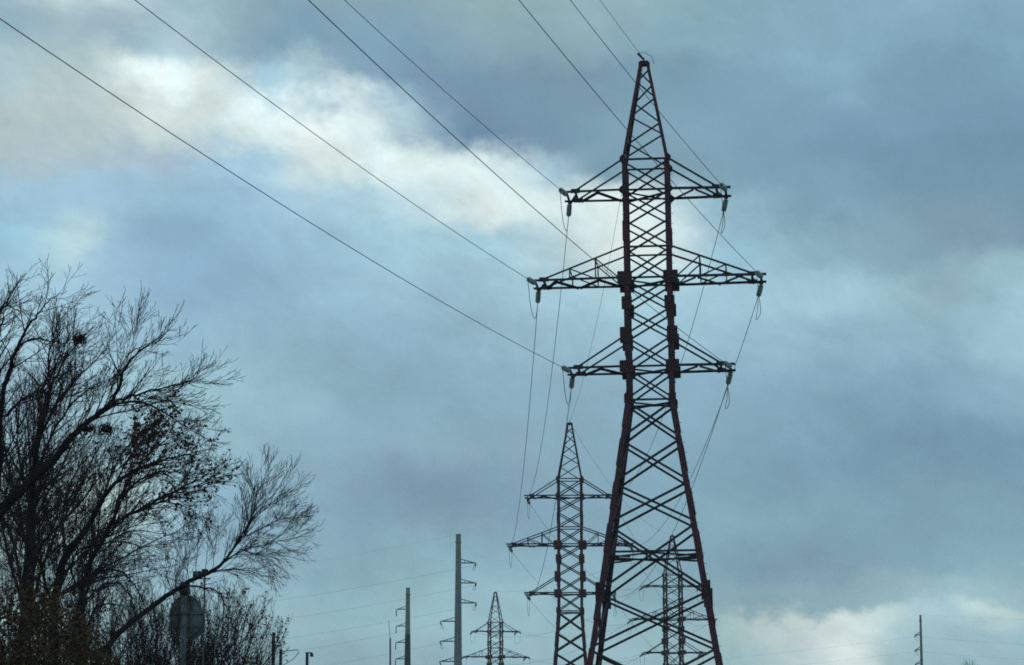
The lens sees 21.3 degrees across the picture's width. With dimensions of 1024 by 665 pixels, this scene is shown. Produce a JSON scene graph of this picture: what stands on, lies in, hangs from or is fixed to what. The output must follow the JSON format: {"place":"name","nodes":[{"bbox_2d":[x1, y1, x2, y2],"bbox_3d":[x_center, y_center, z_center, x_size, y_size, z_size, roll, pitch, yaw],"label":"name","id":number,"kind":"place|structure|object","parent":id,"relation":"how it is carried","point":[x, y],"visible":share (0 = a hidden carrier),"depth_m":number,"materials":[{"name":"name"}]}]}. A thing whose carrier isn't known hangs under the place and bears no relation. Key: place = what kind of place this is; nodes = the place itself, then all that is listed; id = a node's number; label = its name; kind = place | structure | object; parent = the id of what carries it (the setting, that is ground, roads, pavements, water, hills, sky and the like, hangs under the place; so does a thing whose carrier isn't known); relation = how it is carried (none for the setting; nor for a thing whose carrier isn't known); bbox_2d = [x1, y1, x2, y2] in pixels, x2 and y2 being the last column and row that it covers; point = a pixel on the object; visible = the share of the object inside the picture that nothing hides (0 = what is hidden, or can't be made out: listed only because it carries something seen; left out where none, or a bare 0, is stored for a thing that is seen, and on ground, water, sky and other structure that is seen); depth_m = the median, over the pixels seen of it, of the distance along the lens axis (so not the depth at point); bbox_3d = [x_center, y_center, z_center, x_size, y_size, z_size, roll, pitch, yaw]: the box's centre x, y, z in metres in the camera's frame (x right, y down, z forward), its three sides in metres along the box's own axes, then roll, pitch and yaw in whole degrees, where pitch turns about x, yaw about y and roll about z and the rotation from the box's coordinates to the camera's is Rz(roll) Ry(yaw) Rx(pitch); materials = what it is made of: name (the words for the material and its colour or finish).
{"place":"outdoors","nodes":[
{"label":"outdoors","id":0,"kind":"place"},
{"bbox_2d":[0,0,1023,664],"label":"sky","id":1,"kind":"structure","parent":0,"point":[860,477],"materials":[{"name":"blue"}]},
{"bbox_3d":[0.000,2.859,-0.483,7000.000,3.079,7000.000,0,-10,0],"label":"ground","id":2,"kind":"structure","parent":0,"visible":0},
{"bbox_2d":[0,291,138,664],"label":"bare tree","id":3,"kind":"object","parent":2,"relation":"on","point":[27,556],"visible":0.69,"depth_m":44.78,"materials":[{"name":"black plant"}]},
{"bbox_2d":[0,555,145,664],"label":"autumn shrub","id":4,"kind":"object","parent":2,"relation":"on","point":[31,656],"visible":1,"depth_m":33.38,"materials":[{"name":"brown plant"}]},
{"bbox_2d":[0,362,207,621],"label":"bare tree","id":5,"kind":"object","parent":2,"relation":"on","point":[116,560],"visible":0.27,"depth_m":60.03,"materials":[{"name":"black plant"}]},
{"bbox_2d":[0,467,218,664],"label":"dense thicket","id":6,"kind":"object","parent":2,"relation":"on","point":[6,581],"visible":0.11,"depth_m":65.63,"materials":[{"name":"brown plant"}]},
{"bbox_2d":[0,255,244,545],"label":"bare tree","id":7,"kind":"object","parent":2,"relation":"on","point":[15,495],"visible":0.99,"depth_m":41.42,"materials":[{"name":"brown plant"}]},
{"bbox_2d":[72,329,88,344],"bbox_3d":[-6.530,0.080,41.056,0.241,0.253,0.234,-4,-10,23],"label":"bird nest","id":8,"kind":"object","parent":7,"relation":"on","point":[76,339],"visible":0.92,"depth_m":41.02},
{"bbox_2d":[80,423,95,439],"bbox_3d":[-6.560,1.511,41.931,0.300,0.301,0.258,6,-11,-30],"label":"bird nest","id":9,"kind":"object","parent":7,"relation":"on","point":[87,428],"visible":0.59,"depth_m":41.92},
{"bbox_2d":[95,422,113,438],"bbox_3d":[-6.271,1.512,41.928,0.293,0.285,0.290,8,-13,-41],"label":"bird nest","id":10,"kind":"object","parent":7,"relation":"on","point":[110,430],"visible":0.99,"depth_m":41.90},
{"bbox_2d":[0,388,248,664],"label":"bare tree","id":11,"kind":"object","parent":2,"relation":"on","point":[141,437],"visible":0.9,"depth_m":47.13,"materials":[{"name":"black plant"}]},
{"bbox_2d":[52,539,201,664],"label":"arching shrub","id":12,"kind":"object","parent":2,"relation":"on","point":[133,611],"visible":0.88,"depth_m":50.51,"materials":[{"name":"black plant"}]},
{"bbox_2d":[169,582,204,664],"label":"round sign","id":13,"kind":"object","parent":2,"relation":"on","point":[193,618],"visible":0.73,"depth_m":57.88,"materials":[{"name":"metal"}]},
{"bbox_2d":[193,569,210,664],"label":"pole","id":14,"kind":"object","parent":2,"relation":"on","point":[201,572],"visible":0.63,"depth_m":59.82,"materials":[{"name":"metal"}]},
{"bbox_2d":[100,444,323,655],"bbox_3d":[-6.536,6.144,52.994,5.850,8.335,3.178,0,-10,0],"label":"leaning tree","id":15,"kind":"object","parent":2,"relation":"on","point":[244,532],"visible":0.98,"depth_m":53.47,"materials":[{"name":"brown plant"}]},
{"bbox_2d":[159,576,291,664],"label":"leafy thicket","id":16,"kind":"object","parent":2,"relation":"on","point":[212,643],"visible":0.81,"depth_m":61.44,"materials":[{"name":"brown plant"}]},
{"bbox_2d":[271,632,281,664],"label":"utility pole","id":17,"kind":"object","parent":2,"relation":"on","point":[273,647],"visible":0.35,"depth_m":149.15,"materials":[{"name":"black wood"}]},
{"bbox_2d":[279,649,298,664],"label":"utility pole","id":18,"kind":"object","parent":2,"relation":"on","point":[280,656],"visible":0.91,"depth_m":157.03,"materials":[{"name":"black metal"}]},
{"bbox_2d":[305,652,312,664],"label":"street lamp","id":19,"kind":"object","parent":2,"relation":"on","point":[307,657],"visible":1,"depth_m":163.97,"materials":[{"name":"black metal"}]},
{"bbox_2d":[389,626,390,664],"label":"lightning mast","id":20,"kind":"object","parent":2,"relation":"on","point":[389,648],"visible":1,"depth_m":467.36,"materials":[{"name":"grey metal"}]},
{"bbox_2d":[395,588,410,664],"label":"transmission pole","id":21,"kind":"object","parent":2,"relation":"on","point":[407,659],"visible":1,"depth_m":477.61,"materials":[{"name":"metal"}]},
{"bbox_2d":[439,534,476,664],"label":"transmission pole","id":22,"kind":"object","parent":2,"relation":"on","point":[457,641],"visible":1,"depth_m":393.56,"materials":[{"name":"metal"}]},
{"bbox_2d":[220,565,473,608],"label":"conductor","id":23,"kind":"object","parent":22,"relation":"attached to","point":[359,587],"visible":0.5,"depth_m":400.83,"materials":[{"name":"metal"}]},
{"bbox_2d":[462,591,529,664],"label":"lattice pylon","id":24,"kind":"object","parent":2,"relation":"on","point":[488,657],"visible":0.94,"depth_m":427.27,"materials":[{"name":"grey metal"}]},
{"bbox_2d":[467,624,625,664],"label":"conductor","id":25,"kind":"object","parent":24,"relation":"attached to","point":[543,660],"visible":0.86,"depth_m":377.29,"materials":[{"name":"metal"}]},
{"bbox_2d":[506,421,633,664],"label":"lattice pylon","id":26,"kind":"object","parent":2,"relation":"on","point":[558,546],"visible":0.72,"depth_m":223.95,"materials":[{"name":"black metal"}]},
{"bbox_2d":[512,552,630,625],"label":"conductor","id":27,"kind":"object","parent":26,"relation":"attached to","point":[564,606],"visible":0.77,"depth_m":263.14,"materials":[{"name":"metal"}]},
{"bbox_2d":[570,68,642,419],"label":"earth wire","id":28,"kind":"object","parent":26,"relation":"attached to","point":[607,269],"visible":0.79,"depth_m":164.15,"materials":[{"name":"metal"}]},
{"bbox_2d":[526,52,765,664],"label":"lattice pylon","id":29,"kind":"object","parent":2,"relation":"on","point":[672,365],"visible":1,"depth_m":121.39,"materials":[{"name":"black metal"}]},
{"bbox_2d":[0,18,562,367],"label":"conductor","id":30,"kind":"object","parent":29,"relation":"attached to","point":[252,185],"visible":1,"depth_m":76.30,"materials":[{"name":"metal"}]},
{"bbox_2d":[135,0,527,278],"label":"conductor","id":31,"kind":"object","parent":29,"relation":"attached to","point":[315,134],"visible":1,"depth_m":88.23,"materials":[{"name":"metal"}]},
{"bbox_2d":[344,0,557,187],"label":"conductor","id":32,"kind":"object","parent":29,"relation":"attached to","point":[444,90],"visible":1,"depth_m":99.79,"materials":[{"name":"metal"}]},
{"bbox_2d":[308,0,724,362],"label":"conductor","id":33,"kind":"object","parent":29,"relation":"attached to","point":[489,168],"visible":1,"depth_m":74.19,"materials":[{"name":"metal"}]},
{"bbox_2d":[509,309,537,546],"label":"conductor","id":34,"kind":"object","parent":29,"relation":"attached to","point":[528,419],"visible":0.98,"depth_m":145.22,"materials":[{"name":"metal"}]},
{"bbox_2d":[527,224,567,497],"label":"conductor","id":35,"kind":"object","parent":29,"relation":"attached to","point":[553,357],"visible":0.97,"depth_m":148.67,"materials":[{"name":"metal"}]},
{"bbox_2d":[528,392,570,596],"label":"conductor","id":36,"kind":"object","parent":29,"relation":"attached to","point":[557,489],"visible":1,"depth_m":143.53,"materials":[{"name":"metal"}]},
{"bbox_2d":[600,0,643,58],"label":"earth wire","id":37,"kind":"object","parent":29,"relation":"attached to","point":[623,31],"visible":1,"depth_m":118.75,"materials":[{"name":"metal"}]},
{"bbox_2d":[519,0,756,271],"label":"conductor","id":38,"kind":"object","parent":29,"relation":"attached to","point":[626,129],"visible":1,"depth_m":87.63,"materials":[{"name":"metal"}]},
{"bbox_2d":[570,0,720,183],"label":"conductor","id":39,"kind":"object","parent":29,"relation":"attached to","point":[640,88],"visible":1,"depth_m":99.96,"materials":[{"name":"metal"}]},
{"bbox_2d":[615,387,726,596],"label":"conductor","id":40,"kind":"object","parent":29,"relation":"attached to","point":[691,488],"visible":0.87,"depth_m":140.91,"materials":[{"name":"metal"}]},
{"bbox_2d":[623,214,722,491],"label":"conductor","id":41,"kind":"object","parent":29,"relation":"attached to","point":[690,332],"visible":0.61,"depth_m":140.99,"materials":[{"name":"metal"}]},
{"bbox_2d":[637,298,757,545],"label":"conductor","id":42,"kind":"object","parent":29,"relation":"attached to","point":[715,419],"visible":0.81,"depth_m":146.29,"materials":[{"name":"metal"}]},
{"bbox_2d":[627,534,716,664],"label":"lattice pylon","id":43,"kind":"object","parent":2,"relation":"on","point":[665,638],"visible":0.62,"depth_m":328.49,"materials":[{"name":"black metal"}]},
{"bbox_2d":[914,615,922,664],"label":"transmission pole","id":44,"kind":"object","parent":2,"relation":"on","point":[921,647],"visible":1,"depth_m":532.07,"materials":[{"name":"metal"}]}
]}

